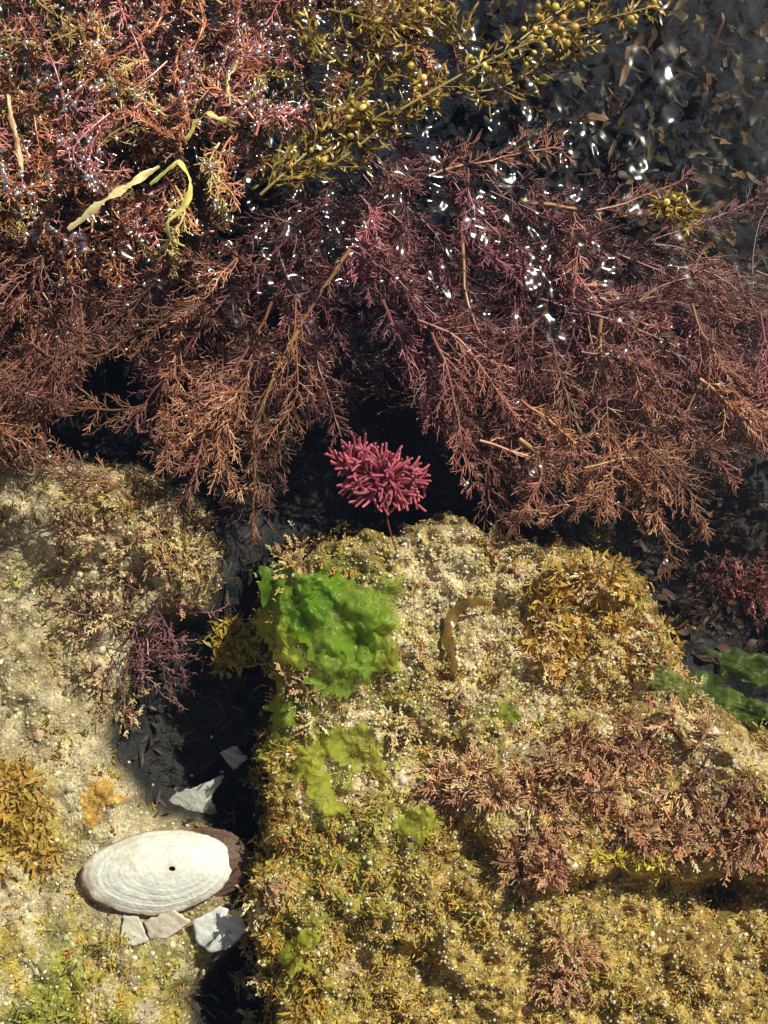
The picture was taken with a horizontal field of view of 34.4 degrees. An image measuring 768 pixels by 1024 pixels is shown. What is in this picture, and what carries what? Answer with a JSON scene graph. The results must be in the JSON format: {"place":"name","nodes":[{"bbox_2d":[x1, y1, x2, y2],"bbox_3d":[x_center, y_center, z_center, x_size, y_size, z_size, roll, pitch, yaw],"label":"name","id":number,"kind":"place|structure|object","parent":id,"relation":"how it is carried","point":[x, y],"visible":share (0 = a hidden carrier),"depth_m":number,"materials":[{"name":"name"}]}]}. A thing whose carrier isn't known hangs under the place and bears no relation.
{"place":"outdoors","nodes":[
{"label":"outdoors","id":0,"kind":"place"},
{"bbox_2d":[0,0,767,1023],"bbox_3d":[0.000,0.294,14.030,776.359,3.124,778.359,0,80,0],"label":"seabed","id":1,"kind":"structure","parent":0,"point":[312,500],"depth_m":14.36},
{"bbox_2d":[80,779,126,827],"bbox_3d":[-2.931,2.950,12.671,0.368,0.312,0.468,44,83,7],"label":"orange sponge patch","id":2,"kind":"object","parent":1,"relation":"on","point":[99,795],"visible":1,"depth_m":12.65,"materials":[{"name":"orange"}]},
{"bbox_2d":[0,470,261,1023],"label":"sand grains","id":3,"kind":"object","parent":1,"relation":"on","point":[39,733],"visible":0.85,"depth_m":12.67},
{"bbox_2d":[120,914,148,946],"bbox_3d":[-2.474,4.142,12.268,0.308,0.086,0.308,0,80,0],"label":"broken shell piece","id":4,"kind":"object","parent":1,"relation":"on","point":[132,927],"visible":1,"depth_m":12.25,"materials":[{"name":"white"}]},
{"bbox_2d":[79,829,231,916],"bbox_3d":[-2.279,3.586,12.287,1.540,0.238,0.842,0,80,0],"label":"clam shell","id":5,"kind":"object","parent":1,"relation":"on","point":[133,875],"visible":1,"depth_m":12.27},
{"bbox_2d":[144,910,190,938],"bbox_3d":[-2.143,4.083,12.259,0.455,0.109,0.252,-20,80,-3],"label":"broken shell piece","id":6,"kind":"object","parent":1,"relation":"on","point":[166,925],"visible":1,"depth_m":12.25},
{"bbox_2d":[169,775,224,814],"bbox_3d":[-2.036,3.157,13.431,0.840,0.222,0.382,-23,81,-4],"label":"broken shell piece","id":7,"kind":"object","parent":1,"relation":"on","point":[198,798],"visible":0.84,"depth_m":13.36,"materials":[{"name":"white"}]},
{"bbox_2d":[172,827,249,896],"bbox_3d":[-1.776,3.522,12.430,0.866,0.121,0.704,0,80,0],"label":"clam shell","id":8,"kind":"object","parent":1,"relation":"on","point":[238,854],"visible":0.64,"depth_m":12.44},
{"bbox_2d":[193,905,246,952],"bbox_3d":[-1.621,4.115,12.226,0.493,0.122,0.407,-28,81,-5],"label":"broken shell piece","id":9,"kind":"object","parent":1,"relation":"on","point":[216,929],"visible":0.98,"depth_m":12.20,"materials":[{"name":"white"}]},
{"bbox_2d":[0,0,483,288],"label":"brown tufted seaweed","id":10,"kind":"object","parent":1,"relation":"on","point":[124,75],"visible":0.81,"depth_m":12.55,"materials":[{"name":"brown plant"}]},
{"bbox_2d":[7,60,238,246],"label":"yellow kelp strips","id":11,"kind":"object","parent":10,"relation":"on","point":[94,207],"visible":1,"depth_m":11.82,"materials":[{"name":"yellow plant"}]},
{"bbox_2d":[0,458,697,1023],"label":"ochre leafy algae","id":12,"kind":"object","parent":1,"relation":"on","point":[232,632],"visible":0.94,"depth_m":12.22,"materials":[{"name":"yellow plant"}]},
{"bbox_2d":[0,85,767,581],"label":"red seaweed","id":13,"kind":"object","parent":1,"relation":"on","point":[542,367],"visible":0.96,"depth_m":12.43,"materials":[{"name":"brown plant"}]},
{"bbox_2d":[26,562,747,1004],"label":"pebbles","id":14,"kind":"object","parent":1,"relation":"on","point":[574,866],"visible":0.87,"depth_m":11.95,"materials":[{"name":"grey stone"}]},
{"bbox_2d":[256,560,523,979],"bbox_3d":[0.020,2.429,11.940,2.640,0.860,3.979,0,80,0],"label":"green sea lettuce","id":15,"kind":"object","parent":1,"relation":"on","point":[351,647],"visible":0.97,"depth_m":11.93,"materials":[{"name":"green plant"}]},
{"bbox_2d":[36,453,767,738],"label":"purple branching algae","id":16,"kind":"object","parent":1,"relation":"on","point":[722,575],"visible":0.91,"depth_m":12.89,"materials":[{"name":"purple plant"}]},
{"bbox_2d":[107,0,767,1023],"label":"dark leafy seaweed","id":17,"kind":"object","parent":1,"relation":"on","point":[713,616],"visible":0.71,"depth_m":14.05,"materials":[{"name":"black plant"}]},
{"bbox_2d":[220,746,247,769],"bbox_3d":[-1.637,2.664,13.536,0.216,0.100,0.256,-39,82,-6],"label":"broken shell piece","id":18,"kind":"object","parent":17,"relation":"on","point":[233,758],"visible":1,"depth_m":13.53,"materials":[{"name":"grey"}]},
{"bbox_2d":[244,508,767,1023],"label":"tide pool rock","id":19,"kind":"object","parent":1,"relation":"on","point":[738,892],"visible":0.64,"depth_m":11.87,"materials":[{"name":"beige stone"}]},
{"bbox_2d":[323,431,430,549],"bbox_3d":[0.004,-0.330,12.438,0.880,0.656,1.247,-43,83,-7],"label":"red algae tuft","id":20,"kind":"object","parent":19,"relation":"attached to","point":[386,479],"visible":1,"depth_m":12.37,"materials":[{"name":"plant"}]},
{"bbox_2d":[0,479,767,1023],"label":"golden turf algae","id":21,"kind":"object","parent":19,"relation":"on","point":[300,835],"visible":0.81,"depth_m":11.85,"materials":[{"name":"yellow plant"}]},
{"bbox_2d":[441,596,490,671],"bbox_3d":[0.729,1.148,12.107,0.355,0.218,0.797,28,81,5],"label":"brown kelp blade","id":22,"kind":"object","parent":19,"relation":"on","point":[453,614],"visible":1,"depth_m":12.08,"materials":[{"name":"brown plant"}]},
{"bbox_2d":[227,520,713,1023],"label":"pale coralline algae","id":23,"kind":"object","parent":19,"relation":"attached to","point":[323,717],"visible":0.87,"depth_m":12.07,"materials":[{"name":"beige plant"}]},
{"bbox_2d":[247,515,767,1023],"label":"sand grains","id":24,"kind":"object","parent":1,"relation":"on","point":[553,895],"visible":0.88,"depth_m":11.90},
{"bbox_2d":[646,646,767,728],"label":"green sea lettuce","id":25,"kind":"object","parent":1,"relation":"on","point":[742,665],"visible":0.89,"depth_m":13.71,"materials":[{"name":"green plant"}]},
{"bbox_3d":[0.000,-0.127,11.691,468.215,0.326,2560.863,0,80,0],"label":"water","id":26,"kind":"structure","parent":0,"visible":0},
{"bbox_2d":[23,258,716,775],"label":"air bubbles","id":27,"kind":"object","parent":26,"relation":"on","point":[529,464],"visible":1,"depth_m":11.81,"materials":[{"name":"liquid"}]},
{"bbox_2d":[0,0,762,564],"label":"silvery bubbles","id":28,"kind":"object","parent":26,"relation":"in","point":[156,114],"visible":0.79,"depth_m":12.37,"materials":[{"name":"air"},{"name":"water"}]},
{"bbox_2d":[251,0,712,247],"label":"bladder seaweed","id":29,"kind":"object","parent":26,"relation":"in","point":[680,207],"visible":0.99,"depth_m":12.54,"materials":[{"name":"yellow plant"}]},
{"bbox_2d":[409,695,767,1008],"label":"pink coralline algae","id":30,"kind":"object","parent":26,"relation":"in","point":[753,830],"visible":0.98,"depth_m":11.50,"materials":[{"name":"pink plant"}]}
]}

